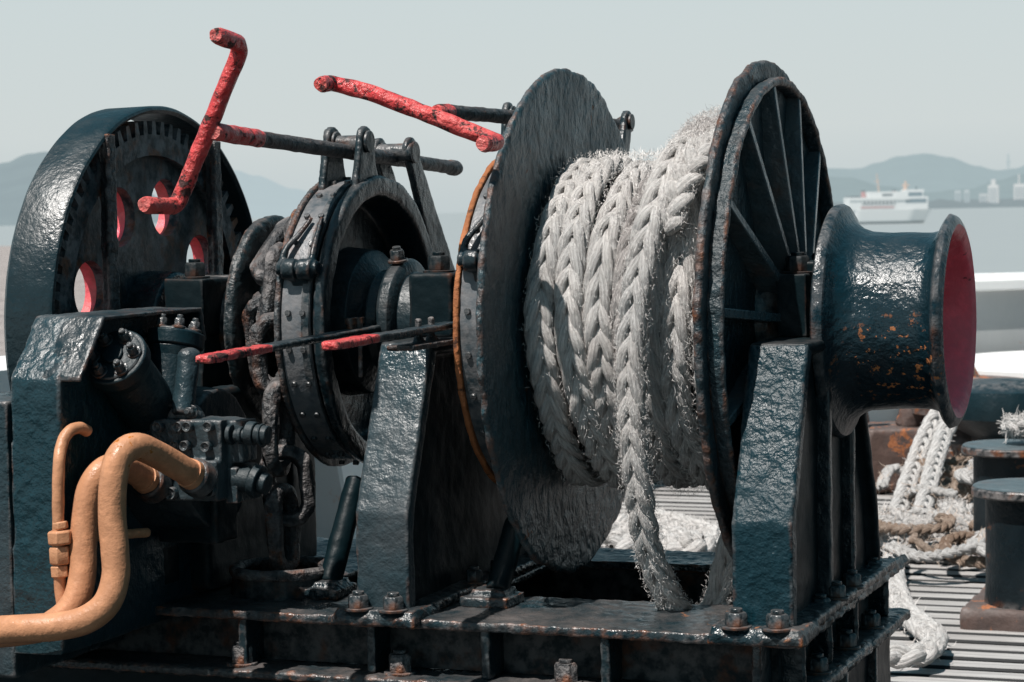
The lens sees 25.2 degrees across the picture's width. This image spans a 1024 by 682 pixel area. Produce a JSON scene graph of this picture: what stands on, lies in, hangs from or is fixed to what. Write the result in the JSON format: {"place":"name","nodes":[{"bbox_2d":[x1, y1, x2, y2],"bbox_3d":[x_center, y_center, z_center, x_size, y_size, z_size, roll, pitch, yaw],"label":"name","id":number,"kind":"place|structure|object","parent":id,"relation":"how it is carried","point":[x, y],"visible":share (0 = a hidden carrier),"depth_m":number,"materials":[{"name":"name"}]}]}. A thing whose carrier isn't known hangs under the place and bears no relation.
{"place":"outdoors","nodes":[
{"label":"outdoors","id":0,"kind":"place"},
{"bbox_2d":[0,246,84,355],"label":"shore","id":1,"kind":"structure","parent":0,"point":[79,290],"depth_m":223.58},
{"bbox_2d":[0,152,158,225],"bbox_3d":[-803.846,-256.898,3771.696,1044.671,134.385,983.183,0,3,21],"label":"hills","id":2,"kind":"structure","parent":0,"point":[17,175],"depth_m":3745.36,"materials":[{"name":"grey"}]},
{"bbox_2d":[234,170,306,217],"bbox_3d":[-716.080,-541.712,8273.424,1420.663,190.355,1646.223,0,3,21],"label":"hills","id":3,"kind":"structure","parent":0,"point":[264,196],"depth_m":8224.39,"materials":[{"name":"grey"}]},
{"bbox_2d":[0,207,1023,272],"bbox_3d":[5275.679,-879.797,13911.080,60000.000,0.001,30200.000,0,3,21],"label":"sea","id":4,"kind":"structure","parent":0,"point":[996,236],"depth_m":651.38,"materials":[{"name":"grey liquid"}]},
{"bbox_2d":[844,174,931,223],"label":"ferry","id":5,"kind":"object","parent":4,"relation":"on","point":[904,206],"visible":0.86,"depth_m":835.86,"materials":[{"name":"white metal"}]},
{"bbox_2d":[0,0,1023,212],"label":"sky","id":6,"kind":"structure","parent":0,"point":[879,80],"materials":[{"name":"grey"}]},
{"bbox_2d":[827,153,1023,191],"bbox_3d":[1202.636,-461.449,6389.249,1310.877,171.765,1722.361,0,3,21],"label":"hills","id":7,"kind":"structure","parent":0,"point":[930,172],"depth_m":6551.94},
{"bbox_2d":[1006,154,1010,167],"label":"radio mast","id":8,"kind":"object","parent":7,"relation":"on","point":[1008,161],"visible":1,"depth_m":6896.76,"materials":[{"name":"grey metal"}]},
{"bbox_2d":[829,174,1023,201],"bbox_3d":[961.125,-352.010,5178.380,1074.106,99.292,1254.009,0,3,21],"label":"hills","id":9,"kind":"structure","parent":0,"point":[842,188],"depth_m":5306.11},
{"bbox_2d":[833,198,1023,208],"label":"shore","id":10,"kind":"structure","parent":0,"point":[944,203],"depth_m":3244.03,"materials":[{"name":"grey"}]},
{"bbox_2d":[955,190,960,201],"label":"tower block","id":11,"kind":"structure","parent":10,"relation":"on","point":[957,195],"depth_m":3348.63,"materials":[{"name":"white glass"}]},
{"bbox_2d":[964,190,969,201],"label":"tower block","id":12,"kind":"structure","parent":10,"relation":"on","point":[966,195],"depth_m":3349.37,"materials":[{"name":"white glass"}]},
{"bbox_2d":[979,194,987,201],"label":"tower block","id":13,"kind":"structure","parent":10,"relation":"on","point":[983,198],"depth_m":3298.43,"materials":[{"name":"white glass"}]},
{"bbox_2d":[988,179,998,202],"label":"tower block","id":14,"kind":"structure","parent":10,"relation":"on","point":[993,192],"depth_m":3298.56,"materials":[{"name":"white glass"}]},
{"bbox_2d":[1014,174,1023,199],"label":"tower block","id":15,"kind":"structure","parent":10,"relation":"on","point":[1018,190],"depth_m":3298.13,"materials":[{"name":"white glass"}]},
{"bbox_2d":[867,366,1019,492],"bbox_3d":[1.728,0.321,9.242,0.744,0.554,0.514,0,3,21],"label":"fairlead","id":16,"kind":"object","parent":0,"point":[891,442],"visible":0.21,"depth_m":9.09,"materials":[{"name":"metal"}]},
{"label":"deck","id":17,"kind":"structure","parent":0,"visible":0},
{"bbox_2d":[0,272,1023,538],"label":"bulwark","id":18,"kind":"object","parent":17,"relation":"on","point":[330,480],"visible":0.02,"depth_m":7.19,"materials":[{"name":"white paint"}]},
{"bbox_2d":[601,479,1023,681],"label":"deck boards","id":19,"kind":"object","parent":17,"relation":"on","point":[944,592],"visible":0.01,"depth_m":6.26,"materials":[{"name":"weathered grey wood"},{"name":"dark caulking"}]},
{"bbox_2d":[600,505,720,551],"bbox_3d":[0.478,0.655,7.724,0.445,0.155,0.803,-2,3,-11],"label":"deck rope","id":20,"kind":"object","parent":19,"relation":"on","point":[682,532],"visible":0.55,"depth_m":7.48,"materials":[{"name":"grey fabric"}]},
{"bbox_2d":[878,409,972,670],"bbox_3d":[1.286,0.536,7.166,0.640,0.405,3.279,-1,3,4],"label":"white rope","id":21,"kind":"object","parent":19,"relation":"on","point":[933,438],"visible":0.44,"depth_m":7.49,"materials":[{"name":"grey fabric"}]},
{"bbox_2d":[876,450,985,569],"bbox_3d":[1.606,0.555,7.842,0.897,0.270,2.104,0,3,21],"label":"frayed rope","id":22,"kind":"object","parent":19,"relation":"on","point":[956,479],"visible":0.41,"depth_m":7.30,"materials":[{"name":"beige fabric"}]},
{"bbox_2d":[960,439,1023,631],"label":"double bollard","id":23,"kind":"object","parent":19,"relation":"on","point":[996,603],"visible":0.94,"depth_m":6.16,"materials":[{"name":"black metal"}]},
{"bbox_2d":[996,405,1023,441],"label":"rope tuft","id":24,"kind":"object","parent":23,"relation":"on","point":[1013,427],"visible":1,"depth_m":7.21,"materials":[{"name":"grey fabric"}]},
{"bbox_2d":[975,277,1023,353],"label":"bulwark","id":25,"kind":"object","parent":19,"relation":"on","point":[1000,314],"depth_m":10.48,"materials":[{"name":"grey paint"}]},
{"bbox_2d":[975,351,1023,377],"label":"hatch coaming","id":26,"kind":"object","parent":19,"relation":"on","point":[1009,363],"visible":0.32,"depth_m":9.98,"materials":[{"name":"white paint"}]},
{"bbox_2d":[957,378,1023,440],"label":"mooring capstan","id":27,"kind":"object","parent":17,"relation":"on","point":[990,399],"visible":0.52,"depth_m":8.71,"materials":[{"name":"black paint"}]},
{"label":"deck plate","id":28,"kind":"structure","parent":17,"relation":"on","visible":0},
{"bbox_2d":[0,27,976,681],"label":"mooring winch","id":29,"kind":"object","parent":28,"relation":"on","point":[136,477],"visible":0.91,"depth_m":3.85,"materials":[{"name":"black paint"}]},
{"bbox_2d":[241,209,315,570],"bbox_3d":[-0.372,0.082,4.235,0.143,0.658,0.441,0,3,21],"label":"anchor chain","id":30,"kind":"object","parent":29,"relation":"hanging from","point":[277,459],"visible":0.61,"depth_m":4.08,"materials":[{"name":"black metal"}]},
{"bbox_2d":[519,104,732,612],"bbox_3d":[0.269,0.043,4.008,0.379,0.914,0.691,0,3,21],"label":"mooring rope","id":31,"kind":"object","parent":29,"relation":"on","point":[607,307],"visible":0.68,"depth_m":3.80,"materials":[{"name":"white fabric"}]}
]}

